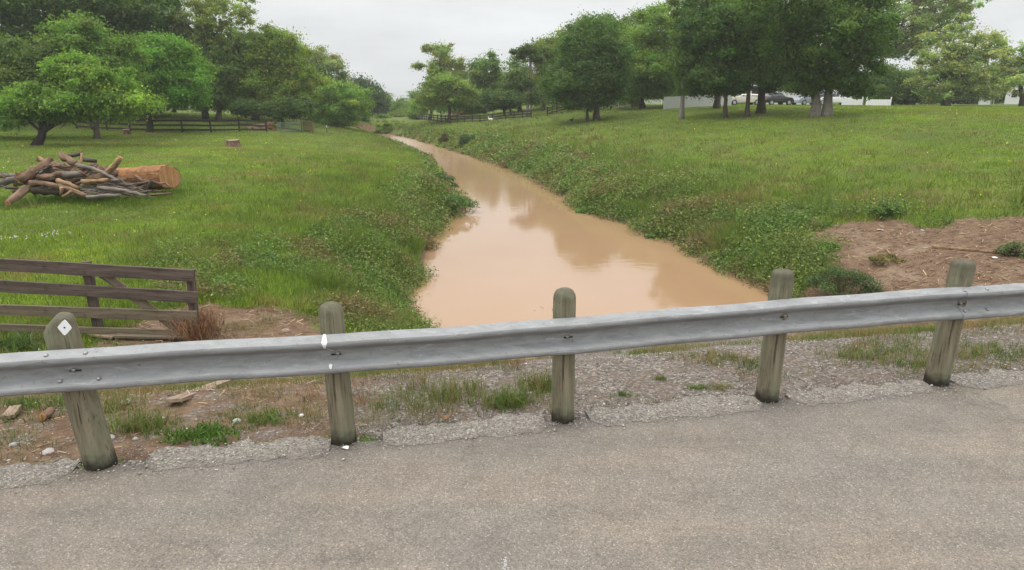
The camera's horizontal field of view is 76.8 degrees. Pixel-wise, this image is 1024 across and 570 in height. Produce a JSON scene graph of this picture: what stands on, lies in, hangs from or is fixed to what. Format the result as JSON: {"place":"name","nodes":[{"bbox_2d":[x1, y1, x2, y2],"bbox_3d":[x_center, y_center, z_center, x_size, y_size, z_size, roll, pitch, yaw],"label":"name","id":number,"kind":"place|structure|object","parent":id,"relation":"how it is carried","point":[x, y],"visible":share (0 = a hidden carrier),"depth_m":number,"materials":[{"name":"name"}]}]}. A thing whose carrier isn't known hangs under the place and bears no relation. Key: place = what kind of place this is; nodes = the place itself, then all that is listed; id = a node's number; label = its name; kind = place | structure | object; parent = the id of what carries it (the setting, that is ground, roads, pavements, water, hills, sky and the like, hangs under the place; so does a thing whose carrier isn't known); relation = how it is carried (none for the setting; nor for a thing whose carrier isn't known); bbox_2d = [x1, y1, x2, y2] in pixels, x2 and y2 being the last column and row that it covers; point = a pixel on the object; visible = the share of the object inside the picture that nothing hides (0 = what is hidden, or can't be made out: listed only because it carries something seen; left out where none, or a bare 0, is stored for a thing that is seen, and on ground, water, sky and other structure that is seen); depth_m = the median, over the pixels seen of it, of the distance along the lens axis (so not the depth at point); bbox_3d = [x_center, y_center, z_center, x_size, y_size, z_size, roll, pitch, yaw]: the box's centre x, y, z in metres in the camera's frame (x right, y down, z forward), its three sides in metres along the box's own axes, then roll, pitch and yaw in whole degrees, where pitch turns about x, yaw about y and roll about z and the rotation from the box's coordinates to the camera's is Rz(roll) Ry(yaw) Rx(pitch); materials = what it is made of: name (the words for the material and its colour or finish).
{"place":"outdoors","nodes":[
{"label":"outdoors","id":0,"kind":"place"},
{"bbox_2d":[0,178,231,207],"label":"grass","id":1,"kind":"structure","parent":0,"point":[75,197],"depth_m":21.27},
{"bbox_2d":[3,185,29,205],"bbox_3d":[-15.246,-2.761,19.926,0.268,0.240,1.092,-1,34,-5],"label":"log","id":2,"kind":"object","parent":1,"relation":"on","point":[20,193],"visible":1,"depth_m":19.86,"materials":[{"name":"brown wood"}]},
{"bbox_2d":[30,186,71,195],"bbox_3d":[-14.830,-3.017,20.816,1.158,0.292,0.312,1,16,-6],"label":"log","id":3,"kind":"object","parent":1,"relation":"on","point":[39,190],"visible":0.62,"depth_m":20.70,"materials":[{"name":"brown wood"}]},
{"bbox_2d":[0,383,1023,569],"bbox_3d":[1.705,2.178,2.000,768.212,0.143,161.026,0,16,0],"label":"road","id":4,"kind":"structure","parent":0,"point":[934,480],"depth_m":4.31,"materials":[{"name":"asphalt"}]},
{"bbox_2d":[0,368,1023,488],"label":"road edge","id":5,"kind":"object","parent":4,"relation":"on","point":[32,476],"visible":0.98,"depth_m":5.28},
{"bbox_2d":[0,98,1023,469],"bbox_3d":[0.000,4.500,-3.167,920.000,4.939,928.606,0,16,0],"label":"ground","id":6,"kind":"structure","parent":0,"point":[932,260],"depth_m":15.21,"materials":[{"name":"plant"}]},
{"bbox_2d":[0,404,22,419],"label":"board scrap","id":7,"kind":"object","parent":6,"relation":"on","point":[11,410],"visible":0.9,"depth_m":5.65,"materials":[{"name":"brown wood"}]},
{"bbox_2d":[0,327,43,352],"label":"grass tuft","id":8,"kind":"object","parent":6,"relation":"on","point":[16,341],"visible":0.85,"depth_m":9.32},
{"bbox_2d":[0,1,47,85],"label":"tree","id":9,"kind":"object","parent":6,"relation":"on","point":[22,8],"visible":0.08,"depth_m":57.59,"materials":[{"name":"green plant"}]},
{"bbox_2d":[0,30,75,135],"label":"tree","id":10,"kind":"object","parent":6,"relation":"on","point":[10,67],"visible":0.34,"depth_m":43.19,"materials":[{"name":"green plant"}]},
{"bbox_2d":[37,407,54,420],"bbox_3d":[-4.025,1.120,5.594,0.081,0.083,0.140,-1,18,-2],"label":"wood chunk","id":11,"kind":"object","parent":6,"relation":"on","point":[47,413],"visible":0.94,"depth_m":5.56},
{"bbox_2d":[41,167,93,181],"bbox_3d":[-14.452,-3.550,21.382,2.004,0.603,0.501,7,16,-5],"label":"log","id":12,"kind":"object","parent":6,"relation":"on","point":[49,170],"visible":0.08,"depth_m":21.11,"materials":[{"name":"brown wood"}]},
{"bbox_2d":[14,156,53,184],"bbox_3d":[-15.337,-3.688,20.808,0.391,0.396,1.265,9,49,28],"label":"log","id":13,"kind":"object","parent":12,"relation":"on","point":[25,177],"visible":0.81,"depth_m":20.60,"materials":[{"name":"brown wood"}]},
{"bbox_2d":[57,151,75,165],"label":"log","id":14,"kind":"object","parent":12,"relation":"on","point":[63,156],"visible":0.84,"depth_m":21.31,"materials":[{"name":"brown wood"}]},
{"bbox_2d":[0,388,150,424],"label":"grass tuft","id":15,"kind":"object","parent":6,"relation":"on","point":[23,403],"visible":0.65,"depth_m":5.85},
{"bbox_2d":[0,45,182,145],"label":"tree","id":16,"kind":"object","parent":6,"relation":"on","point":[97,93],"visible":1,"depth_m":38.93,"materials":[{"name":"green plant"}]},
{"bbox_2d":[21,9,162,138],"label":"tree","id":17,"kind":"object","parent":6,"relation":"on","point":[81,34],"visible":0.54,"depth_m":44.54,"materials":[{"name":"green plant"}]},
{"bbox_2d":[0,258,198,340],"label":"plank fence","id":18,"kind":"object","parent":6,"relation":"on","point":[92,292],"visible":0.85,"depth_m":9.66,"materials":[{"name":"brown wood"}]},
{"bbox_2d":[0,0,204,81],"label":"tree","id":19,"kind":"object","parent":6,"relation":"on","point":[127,16],"visible":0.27,"depth_m":57.65,"materials":[{"name":"green plant"}]},
{"bbox_2d":[61,387,160,414],"bbox_3d":[-3.565,1.013,5.722,0.889,0.269,0.572,-7,18,-23],"label":"grass tuft","id":20,"kind":"object","parent":6,"relation":"on","point":[115,400],"visible":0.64,"depth_m":5.78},
{"bbox_2d":[124,190,150,198],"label":"branch","id":21,"kind":"object","parent":6,"relation":"on","point":[135,194],"visible":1,"depth_m":20.23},
{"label":"branch","id":22,"kind":"object","parent":21,"relation":"on","visible":0},
{"bbox_2d":[117,192,139,198],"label":"branch","id":23,"kind":"object","parent":22,"relation":"on","point":[128,194],"visible":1,"depth_m":20.20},
{"bbox_2d":[96,186,146,196],"bbox_3d":[-12.152,-2.914,20.151,1.667,0.184,0.184,10,18,8],"label":"log","id":24,"kind":"object","parent":23,"relation":"on","point":[106,188],"visible":1,"depth_m":20.13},
{"bbox_2d":[105,395,184,439],"bbox_3d":[-3.054,1.077,5.356,0.913,0.278,0.655,6,17,18],"label":"grass tuft","id":25,"kind":"object","parent":6,"relation":"on","point":[144,423],"visible":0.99,"depth_m":5.34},
{"bbox_2d":[109,165,180,190],"bbox_3d":[-13.052,-3.748,22.704,3.297,0.897,0.946,4,16,28],"label":"felled trunk","id":26,"kind":"object","parent":6,"relation":"on","point":[170,175],"visible":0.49,"depth_m":22.09,"materials":[{"name":"brown wood"}]},
{"bbox_2d":[114,333,184,339],"bbox_3d":[-5.486,0.777,9.828,1.032,0.035,0.155,2,16,-2],"label":"loose plank","id":27,"kind":"object","parent":6,"relation":"on","point":[138,336],"visible":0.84,"depth_m":9.77,"materials":[{"name":"brown wood"}]},
{"bbox_2d":[114,26,222,131],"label":"tree","id":28,"kind":"object","parent":6,"relation":"on","point":[176,63],"visible":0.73,"depth_m":52.62,"materials":[{"name":"green plant"}]},
{"bbox_2d":[75,118,267,131],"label":"plank fence","id":29,"kind":"object","parent":6,"relation":"on","point":[181,125],"visible":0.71,"depth_m":55.76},
{"bbox_2d":[149,416,242,450],"bbox_3d":[-2.542,1.183,5.205,0.817,0.129,0.619,0,16,0],"label":"grass tuft","id":30,"kind":"object","parent":6,"relation":"on","point":[200,432],"visible":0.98,"depth_m":5.19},
{"bbox_2d":[165,380,233,402],"bbox_3d":[-3.120,1.056,6.539,0.161,0.036,1.524,-2,-1,-7],"label":"loose plank","id":31,"kind":"object","parent":6,"relation":"on","point":[184,396],"visible":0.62,"depth_m":6.06,"materials":[{"name":"brown wood"}]},
{"bbox_2d":[157,300,242,341],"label":"dead grass","id":32,"kind":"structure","parent":6,"relation":"on","point":[204,327],"depth_m":9.77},
{"bbox_2d":[147,0,271,118],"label":"tree","id":33,"kind":"object","parent":6,"relation":"on","point":[205,26],"visible":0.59,"depth_m":65.29,"materials":[{"name":"green plant"}]},
{"bbox_2d":[170,30,257,119],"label":"tree","id":34,"kind":"object","parent":6,"relation":"on","point":[226,84],"visible":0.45,"depth_m":65.55,"materials":[{"name":"green plant"}]},
{"bbox_2d":[225,139,242,146],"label":"tree stump","id":35,"kind":"object","parent":6,"relation":"on","point":[232,142],"visible":0.84,"depth_m":43.05,"materials":[{"name":"brown wood"}]},
{"bbox_2d":[205,398,319,431],"bbox_3d":[-2.151,1.091,5.550,0.935,0.162,0.672,-6,17,-20],"label":"grass tuft","id":36,"kind":"object","parent":6,"relation":"on","point":[265,417],"visible":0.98,"depth_m":5.50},
{"bbox_2d":[224,95,318,128],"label":"bush","id":37,"kind":"object","parent":6,"relation":"on","point":[288,108],"visible":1,"depth_m":62.79,"materials":[{"name":"green plant"}]},
{"bbox_2d":[212,20,338,119],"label":"tree","id":38,"kind":"object","parent":6,"relation":"on","point":[277,61],"visible":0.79,"depth_m":67.99,"materials":[{"name":"green plant"}]},
{"bbox_2d":[259,31,359,84],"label":"tree","id":39,"kind":"object","parent":6,"relation":"on","point":[331,60],"visible":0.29,"depth_m":102.95,"materials":[{"name":"green plant"}]},
{"bbox_2d":[306,59,340,120],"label":"tree","id":40,"kind":"object","parent":6,"relation":"on","point":[319,69],"visible":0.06,"depth_m":87.12,"materials":[{"name":"green plant"}]},
{"bbox_2d":[302,78,378,126],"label":"tree","id":41,"kind":"object","parent":6,"relation":"on","point":[344,105],"visible":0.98,"depth_m":79.55,"materials":[{"name":"green plant"}]},
{"bbox_2d":[348,72,390,111],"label":"tree","id":42,"kind":"object","parent":6,"relation":"on","point":[362,82],"visible":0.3,"depth_m":121.48,"materials":[{"name":"green plant"}]},
{"bbox_2d":[368,87,394,115],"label":"tree","id":43,"kind":"object","parent":6,"relation":"on","point":[381,105],"visible":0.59,"depth_m":119.19,"materials":[{"name":"green plant"}]},
{"bbox_2d":[381,119,392,132],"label":"sapling","id":44,"kind":"object","parent":6,"relation":"on","point":[387,125],"visible":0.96,"depth_m":88.70,"materials":[{"name":"green plant"}]},
{"bbox_2d":[388,100,412,112],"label":"bush","id":45,"kind":"object","parent":6,"relation":"on","point":[398,104],"visible":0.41,"depth_m":143.25,"materials":[{"name":"green plant"}]},
{"bbox_2d":[404,101,425,119],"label":"tree","id":46,"kind":"object","parent":6,"relation":"on","point":[410,113],"visible":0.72,"depth_m":100.58,"materials":[{"name":"green plant"}]},
{"bbox_2d":[412,113,449,122],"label":"plank fence","id":47,"kind":"object","parent":6,"relation":"on","point":[426,118],"visible":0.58,"depth_m":88.26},
{"bbox_2d":[410,40,471,118],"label":"tree","id":48,"kind":"object","parent":6,"relation":"on","point":[440,53],"visible":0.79,"depth_m":88.88,"materials":[{"name":"green plant"}]},
{"bbox_2d":[406,71,483,120],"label":"tree","id":49,"kind":"object","parent":6,"relation":"on","point":[448,91],"visible":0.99,"depth_m":82.95,"materials":[{"name":"green plant"}]},
{"bbox_2d":[433,170,460,187],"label":"bush","id":50,"kind":"object","parent":6,"relation":"on","point":[444,177],"visible":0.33,"depth_m":34.27,"materials":[{"name":"green plant"}]},
{"bbox_2d":[439,193,479,211],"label":"bush","id":51,"kind":"object","parent":6,"relation":"on","point":[456,197],"visible":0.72,"depth_m":28.19,"materials":[{"name":"green plant"}]},
{"bbox_2d":[387,368,544,408],"bbox_3d":[-0.431,0.937,5.960,1.473,0.272,0.769,0,16,0],"label":"grass tuft","id":52,"kind":"object","parent":6,"relation":"on","point":[450,386],"visible":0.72,"depth_m":5.97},
{"bbox_2d":[456,48,505,114],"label":"tree","id":53,"kind":"object","parent":6,"relation":"on","point":[483,77],"visible":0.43,"depth_m":91.75,"materials":[{"name":"green plant"}]},
{"bbox_2d":[450,110,531,122],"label":"plank fence","id":54,"kind":"object","parent":6,"relation":"on","point":[492,114],"visible":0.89,"depth_m":76.89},
{"bbox_2d":[476,87,524,114],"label":"tree","id":55,"kind":"object","parent":6,"relation":"on","point":[506,100],"visible":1,"depth_m":79.96,"materials":[{"name":"green plant"}]},
{"bbox_2d":[465,379,545,412],"bbox_3d":[-0.043,0.966,5.747,0.737,0.237,0.712,15,22,41],"label":"grass tuft","id":56,"kind":"object","parent":6,"relation":"on","point":[517,400],"visible":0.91,"depth_m":5.72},
{"bbox_2d":[0,259,1023,470],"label":"guardrail","id":57,"kind":"object","parent":6,"relation":"on","point":[72,370],"visible":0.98,"depth_m":4.98,"materials":[{"name":"metal"}]},
{"bbox_2d":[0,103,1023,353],"bbox_3d":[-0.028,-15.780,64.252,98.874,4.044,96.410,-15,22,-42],"label":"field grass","id":58,"kind":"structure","parent":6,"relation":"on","point":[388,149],"depth_m":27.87,"materials":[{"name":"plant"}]},
{"bbox_2d":[0,104,1023,352],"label":"bank grass","id":59,"kind":"structure","parent":6,"relation":"on","point":[414,248],"depth_m":21.11,"materials":[{"name":"plant"}]},
{"bbox_2d":[57,183,87,197],"bbox_3d":[-13.674,-2.931,20.155,1.116,0.178,0.210,20,20,11],"label":"log","id":60,"kind":"object","parent":59,"relation":"on","point":[76,192],"visible":0.93,"depth_m":20.11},
{"bbox_2d":[28,180,59,189],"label":"log","id":61,"kind":"object","parent":60,"relation":"on","point":[33,183],"visible":0.84,"depth_m":20.34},
{"bbox_2d":[36,171,62,180],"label":"log","id":62,"kind":"object","parent":61,"relation":"on","point":[54,175],"visible":0.89,"depth_m":20.48,"materials":[{"name":"brown wood"}]},
{"bbox_2d":[86,194,120,198],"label":"log","id":63,"kind":"object","parent":59,"relation":"on","point":[102,196],"visible":1,"depth_m":19.88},
{"bbox_2d":[0,305,1023,462],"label":"roadside grass","id":64,"kind":"structure","parent":6,"relation":"on","point":[980,324],"depth_m":6.68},
{"bbox_2d":[0,215,1023,462],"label":"plant litter","id":65,"kind":"object","parent":6,"relation":"on","point":[466,417],"visible":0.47,"depth_m":11.79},
{"bbox_2d":[490,55,541,110],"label":"tree","id":66,"kind":"object","parent":6,"relation":"on","point":[516,66],"visible":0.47,"depth_m":84.58,"materials":[{"name":"green plant"}]},
{"bbox_2d":[509,43,546,115],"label":"tree","id":67,"kind":"object","parent":6,"relation":"on","point":[528,51],"visible":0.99,"depth_m":74.14,"materials":[{"name":"green plant"}]},
{"bbox_2d":[509,364,581,395],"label":"grass tuft","id":68,"kind":"object","parent":6,"relation":"on","point":[548,383],"visible":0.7,"depth_m":6.05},
{"bbox_2d":[523,21,574,110],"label":"tree","id":69,"kind":"object","parent":6,"relation":"on","point":[544,43],"visible":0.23,"depth_m":79.82,"materials":[{"name":"green plant"}]},
{"bbox_2d":[140,119,958,331],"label":"bank weeds","id":70,"kind":"object","parent":6,"relation":"on","point":[429,161],"visible":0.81,"depth_m":20.32,"materials":[{"name":"green plant"}]},
{"bbox_2d":[533,12,642,120],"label":"tree","id":71,"kind":"object","parent":6,"relation":"on","point":[604,82],"visible":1,"depth_m":59.49,"materials":[{"name":"green plant"}]},
{"bbox_2d":[546,8,631,60],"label":"tree","id":72,"kind":"object","parent":6,"relation":"on","point":[586,16],"visible":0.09,"depth_m":74.17,"materials":[{"name":"green plant"}]},
{"bbox_2d":[599,0,685,108],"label":"tree","id":73,"kind":"object","parent":6,"relation":"on","point":[650,34],"visible":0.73,"depth_m":67.99,"materials":[{"name":"green plant"}]},
{"bbox_2d":[653,0,738,119],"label":"tree","id":74,"kind":"object","parent":6,"relation":"on","point":[686,57],"visible":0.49,"depth_m":52.51,"materials":[{"name":"green plant"}]},
{"bbox_2d":[663,95,731,108],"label":"board fence","id":75,"kind":"object","parent":6,"relation":"on","point":[671,102],"visible":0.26,"depth_m":68.10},
{"bbox_2d":[655,344,760,368],"bbox_3d":[2.186,0.752,6.870,1.254,0.230,0.694,0,16,0],"label":"grass tuft","id":76,"kind":"object","parent":6,"relation":"on","point":[710,357],"visible":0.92,"depth_m":6.86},
{"bbox_2d":[672,0,777,117],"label":"tree","id":77,"kind":"object","parent":6,"relation":"on","point":[712,80],"visible":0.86,"depth_m":49.29,"materials":[{"name":"green plant"}]},
{"bbox_2d":[731,94,757,104],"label":"parked car","id":78,"kind":"object","parent":6,"relation":"on","point":[741,98],"visible":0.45,"depth_m":72.27,"materials":[{"name":"white metal"}]},
{"bbox_2d":[707,0,790,117],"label":"tree","id":79,"kind":"object","parent":6,"relation":"on","point":[762,72],"visible":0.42,"depth_m":48.83,"materials":[{"name":"green plant"}]},
{"bbox_2d":[765,92,793,104],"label":"parked car","id":80,"kind":"object","parent":6,"relation":"on","point":[779,99],"visible":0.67,"depth_m":74.19,"materials":[{"name":"grey metal"}]},
{"bbox_2d":[753,19,821,113],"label":"tree","id":81,"kind":"object","parent":6,"relation":"on","point":[762,93],"visible":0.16,"depth_m":51.78,"materials":[{"name":"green plant"}]},
{"bbox_2d":[750,75,824,104],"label":"house","id":82,"kind":"structure","parent":6,"relation":"on","point":[787,94],"depth_m":80.58,"materials":[{"name":"white"}]},
{"bbox_2d":[791,94,823,104],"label":"parked car","id":83,"kind":"object","parent":6,"relation":"on","point":[801,100],"visible":0.48,"depth_m":75.87,"materials":[{"name":"silver metal"}]},
{"bbox_2d":[727,0,912,116],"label":"tree","id":84,"kind":"object","parent":6,"relation":"on","point":[853,37],"visible":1,"depth_m":43.40,"materials":[{"name":"green plant"}]},
{"bbox_2d":[804,265,884,295],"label":"bush","id":85,"kind":"object","parent":6,"relation":"on","point":[824,278],"visible":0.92,"depth_m":15.32,"materials":[{"name":"green plant"}]},
{"bbox_2d":[841,97,863,104],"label":"vinyl fence","id":86,"kind":"object","parent":6,"relation":"on","point":[852,102],"visible":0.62,"depth_m":75.03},
{"bbox_2d":[757,336,968,375],"bbox_3d":[3.763,0.715,6.861,2.022,0.270,1.341,0,16,0],"label":"grass tuft","id":87,"kind":"object","parent":6,"relation":"on","point":[867,353],"visible":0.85,"depth_m":6.83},
{"bbox_2d":[865,97,891,105],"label":"vinyl fence","id":88,"kind":"object","parent":6,"relation":"on","point":[881,102],"visible":0.61,"depth_m":73.59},
{"bbox_2d":[866,201,907,217],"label":"bush","id":89,"kind":"object","parent":6,"relation":"on","point":[886,208],"visible":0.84,"depth_m":19.26,"materials":[{"name":"green plant"}]},
{"bbox_2d":[868,253,905,264],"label":"bush","id":90,"kind":"object","parent":6,"relation":"on","point":[890,257],"visible":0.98,"depth_m":16.05,"materials":[{"name":"green plant"}]},
{"bbox_2d":[856,60,934,104],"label":"tree","id":91,"kind":"object","parent":6,"relation":"on","point":[898,93],"visible":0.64,"depth_m":76.01,"materials":[{"name":"green plant"}]},
{"bbox_2d":[881,0,991,63],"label":"tree","id":92,"kind":"object","parent":6,"relation":"on","point":[920,21],"visible":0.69,"depth_m":78.79,"materials":[{"name":"green plant"}]},
{"bbox_2d":[869,333,1023,368],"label":"grass tuft","id":93,"kind":"object","parent":6,"relation":"on","point":[980,349],"visible":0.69,"depth_m":6.89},
{"bbox_2d":[937,92,978,103],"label":"bush","id":94,"kind":"object","parent":6,"relation":"on","point":[960,100],"visible":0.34,"depth_m":92.57,"materials":[{"name":"green plant"}]},
{"bbox_2d":[900,21,1023,105],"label":"tree","id":95,"kind":"object","parent":6,"relation":"on","point":[957,71],"visible":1,"depth_m":69.64,"materials":[{"name":"green plant"}]},
{"bbox_2d":[931,246,996,252],"bbox_3d":[11.056,-0.877,15.817,0.064,0.040,1.419,-13,16,-36],"label":"stick","id":96,"kind":"object","parent":6,"relation":"on","point":[963,249],"visible":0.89,"depth_m":15.79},
{"bbox_2d":[984,41,1023,105],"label":"tree","id":97,"kind":"object","parent":6,"relation":"on","point":[1013,65],"visible":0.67,"depth_m":72.72,"materials":[{"name":"green plant"}]},
{"bbox_2d":[993,240,1023,258],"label":"bush","id":98,"kind":"object","parent":6,"relation":"on","point":[1010,248],"visible":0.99,"depth_m":15.03,"materials":[{"name":"green plant"}]},
{"bbox_2d":[1004,86,1023,103],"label":"house","id":99,"kind":"structure","parent":6,"relation":"on","point":[1011,99],"depth_m":95.86,"materials":[{"name":"white"}]},
{"bbox_2d":[0,324,1023,496],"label":"gravel","id":100,"kind":"structure","parent":0,"point":[583,408],"depth_m":5.96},
{"bbox_2d":[0,0,1023,100],"label":"sky","id":101,"kind":"structure","parent":0,"point":[381,39],"materials":[{"name":"white"}]},
{"bbox_2d":[372,131,768,360],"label":"water","id":102,"kind":"structure","parent":0,"point":[513,247],"depth_m":19.98,"materials":[{"name":"liquid"}]},
{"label":"branch","id":103,"kind":"object","parent":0,"visible":0},
{"bbox_2d":[66,156,122,183],"bbox_3d":[-13.319,-3.565,20.731,2.065,0.482,0.262,-22,15,6],"label":"log","id":104,"kind":"object","parent":103,"relation":"on","point":[112,167],"visible":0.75,"depth_m":20.62,"materials":[{"name":"brown wood"}]},
{"bbox_2d":[61,170,82,178],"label":"log","id":105,"kind":"object","parent":104,"relation":"on","point":[69,174],"visible":1,"depth_m":20.48,"materials":[{"name":"grey wood"}]},
{"bbox_2d":[76,163,121,182],"bbox_3d":[-13.139,-3.585,20.571,1.568,0.236,0.144,20,19,6],"label":"log","id":106,"kind":"object","parent":104,"relation":"on","point":[84,166],"visible":1,"depth_m":20.52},
{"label":"branch","id":107,"kind":"object","parent":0,"visible":0},
{"bbox_2d":[0,176,17,186],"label":"log","id":108,"kind":"object","parent":107,"relation":"on","point":[7,181],"visible":0.72,"depth_m":20.71,"materials":[{"name":"grey wood"}]},
{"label":"branch","id":109,"kind":"object","parent":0,"visible":0},
{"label":"branch","id":110,"kind":"object","parent":109,"relation":"on","visible":0},
{"bbox_2d":[80,178,109,183],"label":"log","id":111,"kind":"object","parent":110,"relation":"on","point":[89,181],"visible":1,"depth_m":20.36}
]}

